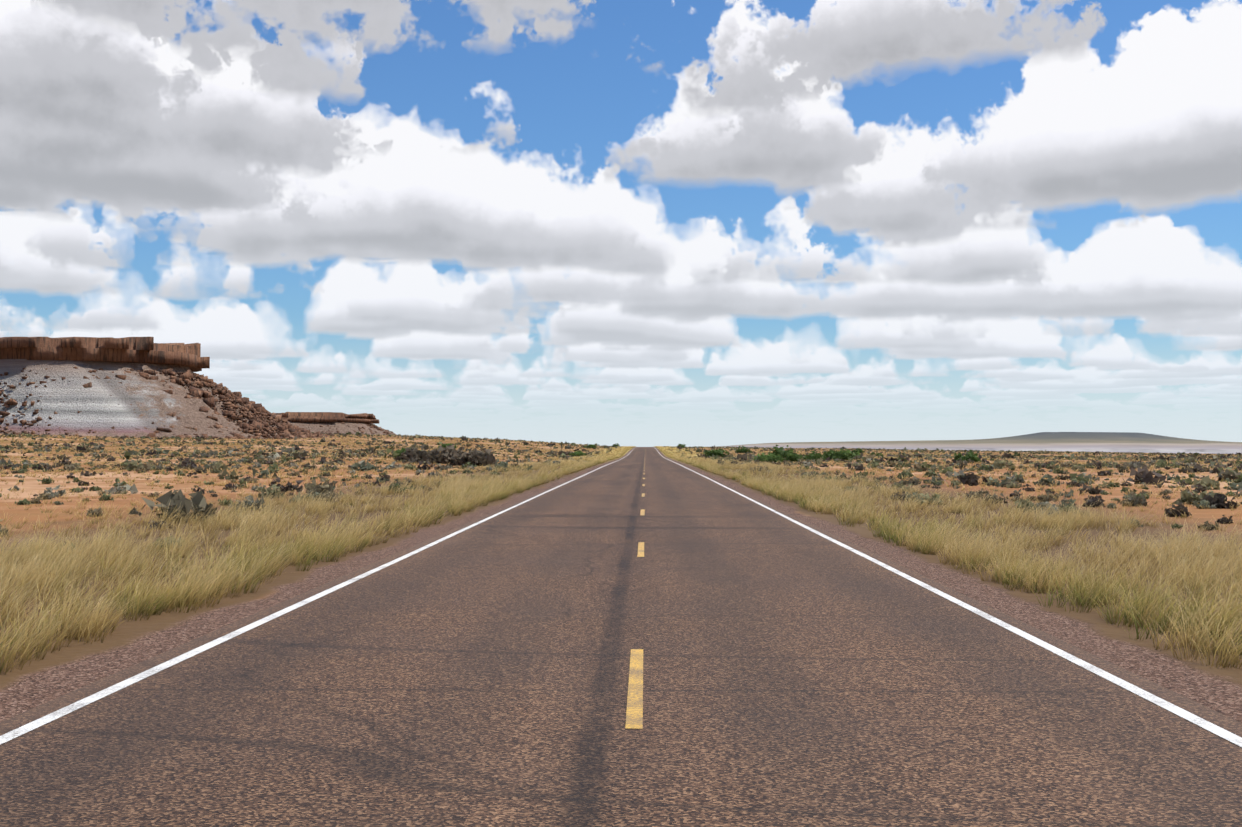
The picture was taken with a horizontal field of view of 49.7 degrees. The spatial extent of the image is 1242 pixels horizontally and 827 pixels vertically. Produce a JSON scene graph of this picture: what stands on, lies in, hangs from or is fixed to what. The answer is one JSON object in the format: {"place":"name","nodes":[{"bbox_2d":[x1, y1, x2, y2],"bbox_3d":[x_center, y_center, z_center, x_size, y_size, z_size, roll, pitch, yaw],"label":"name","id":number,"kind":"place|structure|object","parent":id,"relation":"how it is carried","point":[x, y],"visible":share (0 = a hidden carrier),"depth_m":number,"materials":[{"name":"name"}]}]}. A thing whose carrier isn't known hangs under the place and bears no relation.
{"place":"outdoors","nodes":[
{"label":"outdoors","id":0,"kind":"place"},
{"bbox_2d":[0,507,377,674],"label":"roadside grass","id":1,"kind":"structure","parent":0,"point":[217,580],"depth_m":15.30,"materials":[{"name":"yellow plant"}]},
{"bbox_2d":[54,473,546,547],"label":"roadside grass","id":2,"kind":"structure","parent":0,"point":[474,493],"depth_m":29.98,"materials":[{"name":"yellow plant"}]},
{"bbox_2d":[0,447,1241,826],"bbox_3d":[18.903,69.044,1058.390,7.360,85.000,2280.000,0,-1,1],"label":"road","id":3,"kind":"structure","parent":0,"point":[794,675],"depth_m":8.42,"materials":[{"name":"grey asphalt"}]},
{"bbox_2d":[0,447,1241,746],"bbox_3d":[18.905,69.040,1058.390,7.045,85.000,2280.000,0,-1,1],"label":"edge lines","id":4,"kind":"structure","parent":3,"relation":"on","point":[1198,721],"depth_m":10.54,"materials":[{"name":"white paint"}]},
{"bbox_2d":[625,459,644,728],"bbox_3d":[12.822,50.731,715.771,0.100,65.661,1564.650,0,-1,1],"label":"dashes","id":5,"kind":"object","parent":3,"relation":"on","point":[634,715],"visible":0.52,"depth_m":9.09,"materials":[{"name":"yellow paint"}]},
{"bbox_2d":[0,434,1241,722],"bbox_3d":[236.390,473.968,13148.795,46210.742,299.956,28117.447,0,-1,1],"label":"ground","id":6,"kind":"structure","parent":0,"point":[72,666],"depth_m":22.81,"materials":[{"name":"soil"}]},
{"bbox_2d":[0,359,276,438],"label":"mesa slope","id":7,"kind":"structure","parent":6,"relation":"on","point":[103,412],"depth_m":359.16,"materials":[{"name":"stone"}]},
{"bbox_2d":[0,337,209,371],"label":"mesa caprock","id":8,"kind":"structure","parent":7,"relation":"on","point":[148,350],"depth_m":371.83,"materials":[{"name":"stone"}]},
{"bbox_2d":[0,366,333,438],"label":"mesa talus rocks","id":9,"kind":"object","parent":7,"relation":"on","point":[259,425],"visible":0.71,"depth_m":377.26,"materials":[{"name":"stone"}]},
{"bbox_2d":[288,421,396,435],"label":"mesa slope","id":10,"kind":"structure","parent":6,"relation":"on","point":[343,429],"depth_m":667.19,"materials":[{"name":"stone"}]},
{"bbox_2d":[277,412,378,423],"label":"mesa caprock","id":11,"kind":"structure","parent":10,"relation":"on","point":[324,417],"depth_m":670.58,"materials":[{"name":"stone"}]},
{"bbox_2d":[290,421,392,434],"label":"mesa talus rocks","id":12,"kind":"object","parent":10,"relation":"on","point":[373,426],"visible":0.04,"depth_m":672.79,"materials":[{"name":"stone"}]},
{"bbox_2d":[404,459,605,483],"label":"roadside grass","id":13,"kind":"structure","parent":6,"relation":"on","point":[579,466],"depth_m":83.73,"materials":[{"name":"yellow plant"}]},
{"bbox_2d":[552,450,625,461],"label":"roadside grass","id":14,"kind":"structure","parent":6,"relation":"on","point":[605,457],"depth_m":214.09,"materials":[{"name":"yellow plant"}]},
{"bbox_2d":[601,446,634,451],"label":"roadside grass","id":15,"kind":"structure","parent":6,"relation":"on","point":[626,448],"depth_m":412.83,"materials":[{"name":"yellow plant"}]},
{"bbox_2d":[0,434,1240,463],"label":"desert bunch grass","id":16,"kind":"structure","parent":6,"relation":"on","point":[552,458],"depth_m":255.70,"materials":[{"name":"green plant"}]},
{"bbox_2d":[0,454,1241,497],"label":"shrubs","id":17,"kind":"object","parent":6,"relation":"on","point":[1143,475],"visible":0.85,"depth_m":77.80,"materials":[{"name":"green plant"}]},
{"bbox_2d":[0,432,1241,465],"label":"shrubs","id":18,"kind":"object","parent":6,"relation":"on","point":[296,454],"visible":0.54,"depth_m":203.27,"materials":[{"name":"green plant"}]},
{"bbox_2d":[0,475,1241,551],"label":"shrubs","id":19,"kind":"object","parent":6,"relation":"on","point":[1203,499],"visible":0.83,"depth_m":36.30,"materials":[{"name":"green plant"}]},
{"bbox_2d":[0,455,1241,492],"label":"desert bunch grass","id":20,"kind":"structure","parent":6,"relation":"on","point":[474,470],"depth_m":81.70,"materials":[{"name":"green plant"}]},
{"bbox_2d":[5,432,1241,458],"bbox_3d":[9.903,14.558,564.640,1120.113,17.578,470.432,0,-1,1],"label":"shrubs","id":21,"kind":"object","parent":6,"relation":"on","point":[358,434],"visible":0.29,"depth_m":450.16,"materials":[{"name":"green plant"}]},
{"bbox_2d":[393,443,984,465],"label":"bushes","id":22,"kind":"object","parent":6,"relation":"on","point":[447,455],"visible":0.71,"depth_m":148.26,"materials":[{"name":"green plant"}]},
{"bbox_2d":[661,450,735,462],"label":"roadside grass","id":23,"kind":"structure","parent":6,"relation":"on","point":[677,458],"depth_m":212.12,"materials":[{"name":"yellow plant"}]},
{"bbox_2d":[336,434,1236,456],"bbox_3d":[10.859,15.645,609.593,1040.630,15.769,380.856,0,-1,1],"label":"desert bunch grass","id":24,"kind":"structure","parent":6,"relation":"on","point":[822,449],"depth_m":502.29,"materials":[{"name":"plant"}]},
{"bbox_2d":[684,458,896,483],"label":"roadside grass","id":25,"kind":"structure","parent":6,"relation":"on","point":[717,468],"depth_m":84.91,"materials":[{"name":"yellow plant"}]},
{"bbox_2d":[715,432,1241,453],"bbox_3d":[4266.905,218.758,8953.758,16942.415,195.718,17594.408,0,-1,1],"label":"hill","id":26,"kind":"structure","parent":6,"relation":"on","point":[1132,442],"depth_m":7432.81,"materials":[{"name":"grey stone"}]},
{"bbox_2d":[0,486,1241,611],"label":"desert bunch grass","id":27,"kind":"structure","parent":0,"point":[242,498],"depth_m":33.48,"materials":[{"name":"beige plant"}]},
{"bbox_2d":[0,0,1241,446],"label":"sky","id":28,"kind":"structure","parent":0,"point":[637,223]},
{"bbox_2d":[654,446,681,451],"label":"roadside grass","id":29,"kind":"structure","parent":0,"point":[667,448],"depth_m":412.42,"materials":[{"name":"yellow plant"}]},
{"bbox_2d":[739,472,1241,547],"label":"roadside grass","id":30,"kind":"structure","parent":0,"point":[803,488],"depth_m":29.68,"materials":[{"name":"yellow plant"}]},
{"bbox_2d":[903,508,1241,667],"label":"roadside grass","id":31,"kind":"structure","parent":0,"point":[1211,572],"depth_m":15.42,"materials":[{"name":"yellow plant"}]}
]}

